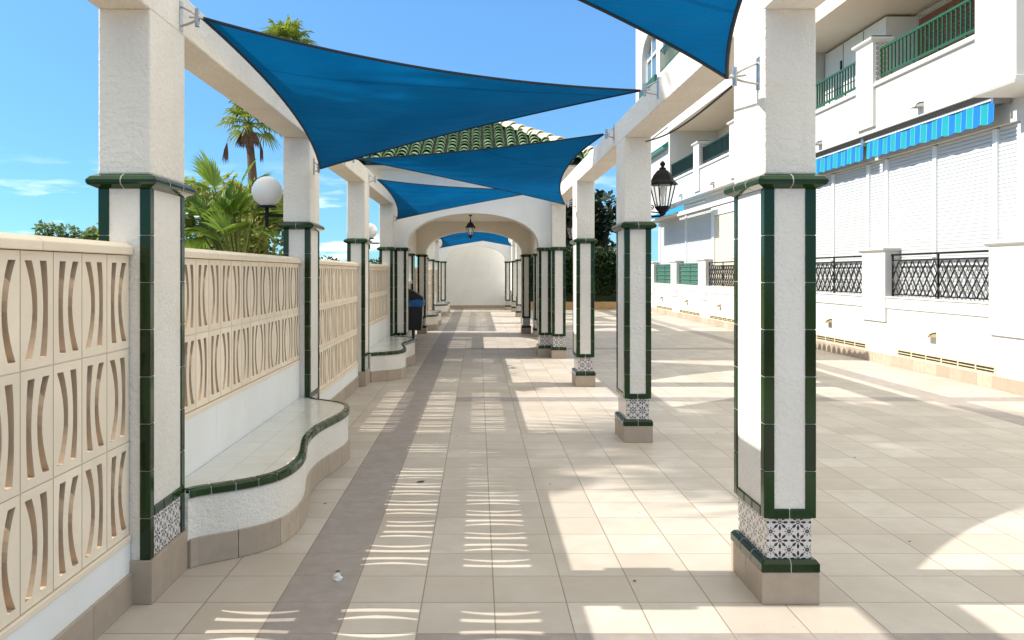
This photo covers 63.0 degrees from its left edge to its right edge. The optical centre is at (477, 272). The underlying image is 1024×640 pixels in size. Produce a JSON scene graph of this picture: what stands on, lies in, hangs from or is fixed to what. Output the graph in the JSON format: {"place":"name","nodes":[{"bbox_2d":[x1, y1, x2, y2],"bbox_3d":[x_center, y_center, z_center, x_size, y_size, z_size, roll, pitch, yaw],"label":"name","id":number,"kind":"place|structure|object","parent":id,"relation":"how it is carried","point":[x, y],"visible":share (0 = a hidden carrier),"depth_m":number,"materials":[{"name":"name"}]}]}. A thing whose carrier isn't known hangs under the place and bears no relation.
{"place":"outdoors","nodes":[
{"label":"outdoors","id":0,"kind":"place"},
{"bbox_2d":[0,0,657,266],"label":"sky","id":1,"kind":"structure","parent":0,"point":[49,49],"materials":[{"name":"blue"}]},
{"bbox_2d":[96,309,1023,639],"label":"paving","id":2,"kind":"structure","parent":0,"point":[542,501],"depth_m":5.22,"materials":[{"name":"beige tile"}]},
{"bbox_2d":[0,232,132,639],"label":"breeze block wall","id":3,"kind":"structure","parent":2,"relation":"on","point":[65,540],"depth_m":3.23,"materials":[{"name":"beige concrete"}]},
{"bbox_2d":[85,9,194,603],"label":"pergola column","id":4,"kind":"structure","parent":2,"relation":"on","point":[144,190],"depth_m":3.83,"materials":[{"name":"paint"}]},
{"bbox_2d":[179,0,658,174],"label":"shade sail","id":5,"kind":"object","parent":4,"relation":"attached to","point":[343,106],"visible":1,"depth_m":5.71,"materials":[{"name":"blue fabric"}]},
{"bbox_2d":[184,248,300,477],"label":"breeze block wall","id":6,"kind":"structure","parent":2,"relation":"on","point":[242,367],"depth_m":5.51,"materials":[{"name":"beige concrete"}]},
{"bbox_2d":[184,397,349,567],"bbox_3d":[-1.320,1.315,5.875,0.540,0.407,3.184,0,0,0],"label":"curved bench","id":7,"kind":"object","parent":2,"relation":"on","point":[249,493],"visible":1,"depth_m":4.74,"materials":[{"name":"white paint"}]},
{"bbox_2d":[278,137,324,397],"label":"pergola column","id":8,"kind":"structure","parent":2,"relation":"on","point":[300,226],"depth_m":7.47,"materials":[{"name":"white paint"}]},
{"bbox_2d":[87,0,393,204],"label":"pergola beam","id":9,"kind":"structure","parent":8,"relation":"on","point":[216,61],"depth_m":5.28,"materials":[{"name":"white paint"}]},
{"bbox_2d":[251,176,282,226],"bbox_3d":[-1.913,-0.653,7.695,0.339,0.467,0.278,0,0,0],"label":"globe lamp","id":10,"kind":"object","parent":8,"relation":"attached to","point":[266,191],"visible":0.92,"depth_m":7.61,"materials":[{"name":"white glass"}]},
{"bbox_2d":[333,573,342,580],"bbox_3d":[-0.694,1.504,4.130,0.053,0.033,0.044,0,0,0],"label":"crumpled paper","id":11,"kind":"object","parent":2,"relation":"on","point":[337,577],"visible":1,"depth_m":4.12,"materials":[{"name":"white paper"}]},
{"bbox_2d":[319,259,358,401],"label":"breeze block wall","id":12,"kind":"structure","parent":2,"relation":"on","point":[338,333],"depth_m":9.55,"materials":[{"name":"beige concrete"}]},
{"bbox_2d":[343,182,372,386],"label":"pergola column","id":13,"kind":"structure","parent":2,"relation":"on","point":[358,241],"depth_m":11.11,"materials":[{"name":"white paint"}]},
{"bbox_2d":[369,263,388,348],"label":"breeze block wall","id":14,"kind":"structure","parent":2,"relation":"on","point":[378,324],"depth_m":13.34,"materials":[{"name":"beige concrete"}]},
{"bbox_2d":[377,204,396,335],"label":"pergola column","id":15,"kind":"structure","parent":2,"relation":"on","point":[386,248],"depth_m":14.75,"materials":[{"name":"white paint"}]},
{"bbox_2d":[369,223,378,248],"bbox_3d":[-1.913,-0.653,14.975,0.339,0.467,0.278,0,0,0],"label":"globe lamp","id":16,"kind":"object","parent":15,"relation":"attached to","point":[372,230],"visible":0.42,"depth_m":14.89,"materials":[{"name":"white glass"}]},
{"bbox_2d":[369,175,519,221],"bbox_3d":[-0.095,-1.157,13.210,2.837,0.525,3.477,0,0,0],"label":"shade sail","id":17,"kind":"object","parent":15,"relation":"attached to","point":[412,199],"visible":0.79,"depth_m":13.02,"materials":[{"name":"blue fabric"}]},
{"bbox_2d":[369,336,415,381],"bbox_3d":[-1.320,1.315,13.155,0.540,0.407,3.184,0,0,0],"label":"curved bench","id":18,"kind":"object","parent":2,"relation":"on","point":[392,357],"visible":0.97,"depth_m":11.90,"materials":[{"name":"white paint"}]},
{"bbox_2d":[395,247,410,335],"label":"pergola column","id":19,"kind":"structure","parent":2,"relation":"on","point":[401,291],"depth_m":15.06,"materials":[{"name":"white paint"}]},
{"bbox_2d":[408,253,416,335],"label":"pergola column","id":20,"kind":"structure","parent":2,"relation":"on","point":[411,266],"depth_m":19.70,"materials":[{"name":"white paint"}]},
{"bbox_2d":[415,267,416,291],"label":"breeze block wall","id":21,"kind":"structure","parent":2,"relation":"on","point":[416,279],"depth_m":21.76,"materials":[{"name":"beige concrete"}]},
{"bbox_2d":[408,288,424,339],"bbox_3d":[-1.418,0.938,18.899,0.447,1.164,0.451,0,0,0],"label":"litter bin","id":22,"kind":"object","parent":2,"relation":"on","point":[416,302],"visible":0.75,"depth_m":18.73,"materials":[{"name":"black plastic"}]},
{"bbox_2d":[416,254,428,333],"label":"pergola column","id":23,"kind":"structure","parent":2,"relation":"on","point":[422,274],"depth_m":20.71,"materials":[{"name":"white paint"}]},
{"bbox_2d":[427,250,429,309],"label":"pergola column","id":24,"kind":"structure","parent":2,"relation":"on","point":[427,279],"depth_m":24.90,"materials":[{"name":"white paint"}]},
{"bbox_2d":[439,232,475,238],"bbox_3d":[-0.095,-1.157,23.330,2.837,0.525,3.477,0,0,0],"label":"shade sail","id":25,"kind":"object","parent":24,"relation":"attached to","point":[456,234],"visible":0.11,"depth_m":24.03,"materials":[{"name":"blue fabric"}]},
{"bbox_2d":[428,268,431,309],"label":"breeze block wall","id":26,"kind":"structure","parent":2,"relation":"on","point":[429,288],"depth_m":27.61,"materials":[{"name":"beige concrete"}]},
{"bbox_2d":[428,241,435,309],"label":"pergola column","id":27,"kind":"structure","parent":2,"relation":"on","point":[431,255],"depth_m":28.51,"materials":[{"name":"white paint"}]},
{"bbox_2d":[426,310,441,330],"bbox_3d":[-1.320,1.315,23.280,0.540,0.407,3.184,0,0,0],"label":"curved bench","id":28,"kind":"object","parent":2,"relation":"on","point":[433,320],"visible":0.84,"depth_m":22.08,"materials":[{"name":"white paint"}]},
{"bbox_2d":[435,269,436,301],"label":"breeze block wall","id":29,"kind":"structure","parent":2,"relation":"on","point":[435,285],"depth_m":31.52,"materials":[{"name":"beige concrete"}]},
{"bbox_2d":[435,241,439,301],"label":"pergola column","id":30,"kind":"structure","parent":2,"relation":"on","point":[437,261],"depth_m":32.15,"materials":[{"name":"white paint"}]},
{"bbox_2d":[439,236,480,248],"bbox_3d":[-0.095,-1.157,30.610,2.837,0.525,3.477,0,0,0],"label":"shade sail","id":31,"kind":"object","parent":30,"relation":"attached to","point":[451,241],"visible":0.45,"depth_m":30.62,"materials":[{"name":"blue fabric"}]},
{"bbox_2d":[435,301,449,315],"bbox_3d":[-1.320,1.315,30.560,0.540,0.407,3.184,0,0,0],"label":"curved bench","id":32,"kind":"object","parent":2,"relation":"on","point":[444,307],"visible":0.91,"depth_m":29.28,"materials":[{"name":"white paint"}]},
{"bbox_2d":[440,261,446,301],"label":"pergola column","id":33,"kind":"structure","parent":2,"relation":"on","point":[443,281],"depth_m":33.50,"materials":[{"name":"white paint"}]},
{"bbox_2d":[439,238,511,308],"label":"end wall","id":34,"kind":"structure","parent":2,"relation":"on","point":[475,275],"depth_m":35.00,"materials":[{"name":"paint"}]},
{"bbox_2d":[359,120,593,344],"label":"arched pavilion","id":35,"kind":"structure","parent":2,"relation":"on","point":[523,222],"depth_m":15.41,"materials":[{"name":"white stucco"},{"name":"green tile"},{"name":"cream tile"}]},
{"bbox_2d":[465,215,475,237],"bbox_3d":[-0.135,-0.842,15.300,0.199,0.432,0.172,0,0,0],"label":"hanging lantern","id":36,"kind":"object","parent":35,"relation":"hanging from","point":[470,224],"visible":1,"depth_m":15.27,"materials":[{"name":"black metal"}]},
{"bbox_2d":[504,261,510,309],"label":"pergola column","id":37,"kind":"structure","parent":2,"relation":"on","point":[507,284],"depth_m":33.50,"materials":[{"name":"white paint"}]},
{"bbox_2d":[511,241,515,311],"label":"pergola column","id":38,"kind":"structure","parent":2,"relation":"on","point":[513,277],"depth_m":32.16,"materials":[{"name":"white paint"}]},
{"bbox_2d":[514,243,520,316],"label":"pergola column","id":39,"kind":"structure","parent":2,"relation":"on","point":[518,284],"depth_m":28.51,"materials":[{"name":"white paint"}]},
{"bbox_2d":[457,232,514,246],"bbox_3d":[-0.095,-1.137,27.010,2.837,0.565,3.198,0,0,0],"label":"shade sail","id":40,"kind":"object","parent":39,"relation":"attached to","point":[491,237],"visible":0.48,"depth_m":27.02,"materials":[{"name":"blue fabric"}]},
{"bbox_2d":[520,254,531,333],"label":"pergola column","id":41,"kind":"structure","parent":2,"relation":"on","point":[525,291],"depth_m":20.71,"materials":[{"name":"white paint"}]},
{"bbox_2d":[531,253,537,336],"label":"pergola column","id":42,"kind":"structure","parent":2,"relation":"on","point":[534,328],"depth_m":19.70,"materials":[{"name":"paint"}]},
{"bbox_2d":[535,247,550,356],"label":"pergola column","id":43,"kind":"structure","parent":2,"relation":"on","point":[543,297],"depth_m":15.06,"materials":[{"name":"paint"}]},
{"bbox_2d":[531,302,615,308],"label":"planter wall","id":44,"kind":"structure","parent":2,"relation":"on","point":[602,305],"depth_m":34.60,"materials":[{"name":"beige paint"}]},
{"bbox_2d":[531,245,616,301],"bbox_3d":[4.152,0.013,35.137,5.549,2.414,1.527,0,0,0],"label":"hedge","id":45,"kind":"object","parent":44,"relation":"on","point":[605,277],"visible":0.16,"depth_m":34.95,"materials":[{"name":"green plant"}]},
{"bbox_2d":[569,182,597,386],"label":"pergola column","id":46,"kind":"structure","parent":2,"relation":"on","point":[583,241],"depth_m":11.11,"materials":[{"name":"white paint"}]},
{"bbox_2d":[344,125,614,208],"bbox_3d":[-0.095,-1.137,9.610,2.837,0.565,3.198,0,0,0],"label":"shade sail","id":47,"kind":"object","parent":46,"relation":"attached to","point":[536,170],"visible":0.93,"depth_m":9.29,"materials":[{"name":"blue fabric"}]},
{"bbox_2d":[611,137,656,442],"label":"pergola column","id":48,"kind":"structure","parent":2,"relation":"on","point":[633,226],"depth_m":7.47,"materials":[{"name":"white paint"}]},
{"bbox_2d":[651,161,677,217],"bbox_3d":[1.698,-0.749,7.695,0.298,0.558,0.249,0,0,0],"label":"wall lantern","id":49,"kind":"object","parent":48,"relation":"attached to","point":[662,177],"depth_m":7.66,"materials":[{"name":"black metal"}]},
{"bbox_2d":[551,0,825,204],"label":"pergola beam","id":50,"kind":"structure","parent":48,"relation":"on","point":[686,82],"depth_m":6.08,"materials":[{"name":"white paint"}]},
{"bbox_2d":[645,85,731,141],"bbox_3d":[1.350,-1.025,5.690,0.012,0.300,3.534,0,0,5],"label":"cable","id":51,"kind":"object","parent":48,"relation":"attached to","point":[711,103],"visible":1,"depth_m":4.84,"materials":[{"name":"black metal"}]},
{"bbox_2d":[724,9,828,603],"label":"pergola column","id":52,"kind":"structure","parent":2,"relation":"on","point":[778,181],"depth_m":3.83,"materials":[{"name":"paint"}]},
{"bbox_2d":[578,0,759,90],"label":"shade sail","id":53,"kind":"object","parent":52,"relation":"attached to","point":[700,31],"visible":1,"depth_m":3.35,"materials":[{"name":"blue fabric"}]},
{"label":"ground","id":54,"kind":"structure","parent":0,"visible":0},
{"bbox_2d":[30,219,97,239],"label":"bush","id":55,"kind":"object","parent":54,"relation":"on","point":[89,233],"visible":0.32,"depth_m":44.41,"materials":[{"name":"green plant"}]},
{"bbox_2d":[95,170,274,249],"bbox_3d":[-4.586,-0.069,13.247,2.611,3.206,1.866,0,0,0],"label":"shrub","id":56,"kind":"object","parent":54,"relation":"on","point":[205,194],"visible":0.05,"depth_m":12.99,"materials":[{"name":"green plant"}]},
{"bbox_2d":[184,148,282,253],"bbox_3d":[-3.264,-0.070,11.090,1.692,3.179,1.366,0,0,20],"label":"young fan palm","id":57,"kind":"object","parent":54,"relation":"on","point":[225,208],"visible":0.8,"depth_m":10.99,"materials":[{"name":"green plant"}]},
{"bbox_2d":[185,177,282,249],"bbox_3d":[-3.927,-0.009,13.540,2.252,3.083,2.031,0,0,0],"label":"shrub","id":58,"kind":"object","parent":54,"relation":"on","point":[274,227],"visible":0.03,"depth_m":13.12,"materials":[{"name":"green plant"}]},
{"bbox_2d":[212,179,283,255],"bbox_3d":[-3.391,0.032,12.372,1.224,2.983,1.297,0,0,0],"label":"shrub","id":59,"kind":"object","parent":54,"relation":"on","point":[264,247],"visible":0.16,"depth_m":12.34,"materials":[{"name":"green plant"}]},
{"bbox_2d":[214,100,281,180],"bbox_3d":[-10.334,-3.421,38.000,3.169,9.884,3.073,0,0,0],"label":"fan palm","id":60,"kind":"object","parent":54,"relation":"on","point":[247,138],"visible":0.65,"depth_m":37.85,"materials":[{"name":"green plant"}]},
{"bbox_2d":[260,15,317,45],"bbox_3d":[-8.959,-5.238,38.492,3.493,13.517,3.542,0,0,39],"label":"fan palm","id":61,"kind":"object","parent":54,"relation":"on","point":[288,29],"visible":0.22,"depth_m":38.05,"materials":[{"name":"green plant"}]},
{"bbox_2d":[276,254,339,260],"bbox_3d":[-5.932,0.404,30.149,4.826,2.274,2.013,0,0,0],"label":"hedge bush","id":62,"kind":"object","parent":54,"relation":"on","point":[327,258],"visible":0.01,"depth_m":30.36,"materials":[{"name":"green plant"}]},
{"bbox_2d":[369,258,378,263],"bbox_3d":[-3.578,0.519,24.092,2.586,2.033,2.098,0,0,0],"label":"hedge bush","id":63,"kind":"object","parent":54,"relation":"on","point":[372,262],"visible":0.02,"depth_m":23.81,"materials":[{"name":"green plant"}]},
{"bbox_2d":[549,204,567,358],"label":"pergola column","id":64,"kind":"structure","parent":54,"relation":"on","point":[558,248],"depth_m":14.75,"materials":[{"name":"white paint"}]},
{"bbox_2d":[566,215,572,243],"bbox_3d":[1.698,-0.749,14.975,0.298,0.558,0.249,0,0,0],"label":"wall lantern","id":65,"kind":"object","parent":64,"relation":"attached to","point":[569,224],"depth_m":14.95,"materials":[{"name":"black metal"}]},
{"bbox_2d":[566,199,597,264],"bbox_3d":[3.683,-1.231,38.817,3.852,5.638,3.724,0,0,0],"label":"dark tree","id":66,"kind":"object","parent":54,"relation":"on","point":[569,210],"visible":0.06,"depth_m":37.96,"materials":[{"name":"green plant"}]},
{"bbox_2d":[566,189,615,264],"bbox_3d":[5.354,-1.373,39.896,3.716,5.954,4.307,0,0,0],"label":"dark tree","id":67,"kind":"object","parent":54,"relation":"on","point":[604,217],"visible":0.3,"depth_m":38.94,"materials":[{"name":"green leaves"}]},
{"bbox_2d":[636,0,1023,394],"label":"apartment building","id":68,"kind":"structure","parent":54,"relation":"on","point":[919,257],"depth_m":13.82,"materials":[{"name":"paint"}]},
{"bbox_2d":[647,37,656,81],"bbox_3d":[6.904,-8.210,32.500,0.088,2.340,2.800,0,0,0],"label":"arched window","id":69,"kind":"structure","parent":68,"relation":"in","point":[652,56],"depth_m":32.90,"materials":[{"name":"white glass"}]},
{"bbox_2d":[651,199,705,219],"bbox_3d":[6.290,-1.965,27.800,0.629,0.330,7.200,0,0,0],"label":"open awning","id":70,"kind":"object","parent":68,"relation":"attached to","point":[676,209],"visible":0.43,"depth_m":24.87,"materials":[{"name":"fabric"}]},
{"bbox_2d":[815,138,866,173],"bbox_3d":[6.780,-2.143,16.420,0.270,0.389,3.880,0,0,0],"label":"retracted awning","id":71,"kind":"object","parent":68,"relation":"attached to","point":[850,152],"visible":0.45,"depth_m":15.46,"materials":[{"name":"blue fabric"}]},
{"bbox_2d":[862,98,1010,158],"bbox_3d":[6.780,-2.143,12.640,0.270,0.389,3.700,0,0,0],"label":"retracted awning","id":72,"kind":"object","parent":68,"relation":"attached to","point":[964,115],"visible":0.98,"depth_m":12.24,"materials":[{"name":"blue fabric"}]},
{"bbox_2d":[917,0,974,61],"bbox_3d":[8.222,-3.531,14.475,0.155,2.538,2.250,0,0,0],"label":"balcony railing","id":73,"kind":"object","parent":68,"relation":"in","point":[944,5],"depth_m":14.66,"materials":[{"name":"metal"}]}
]}

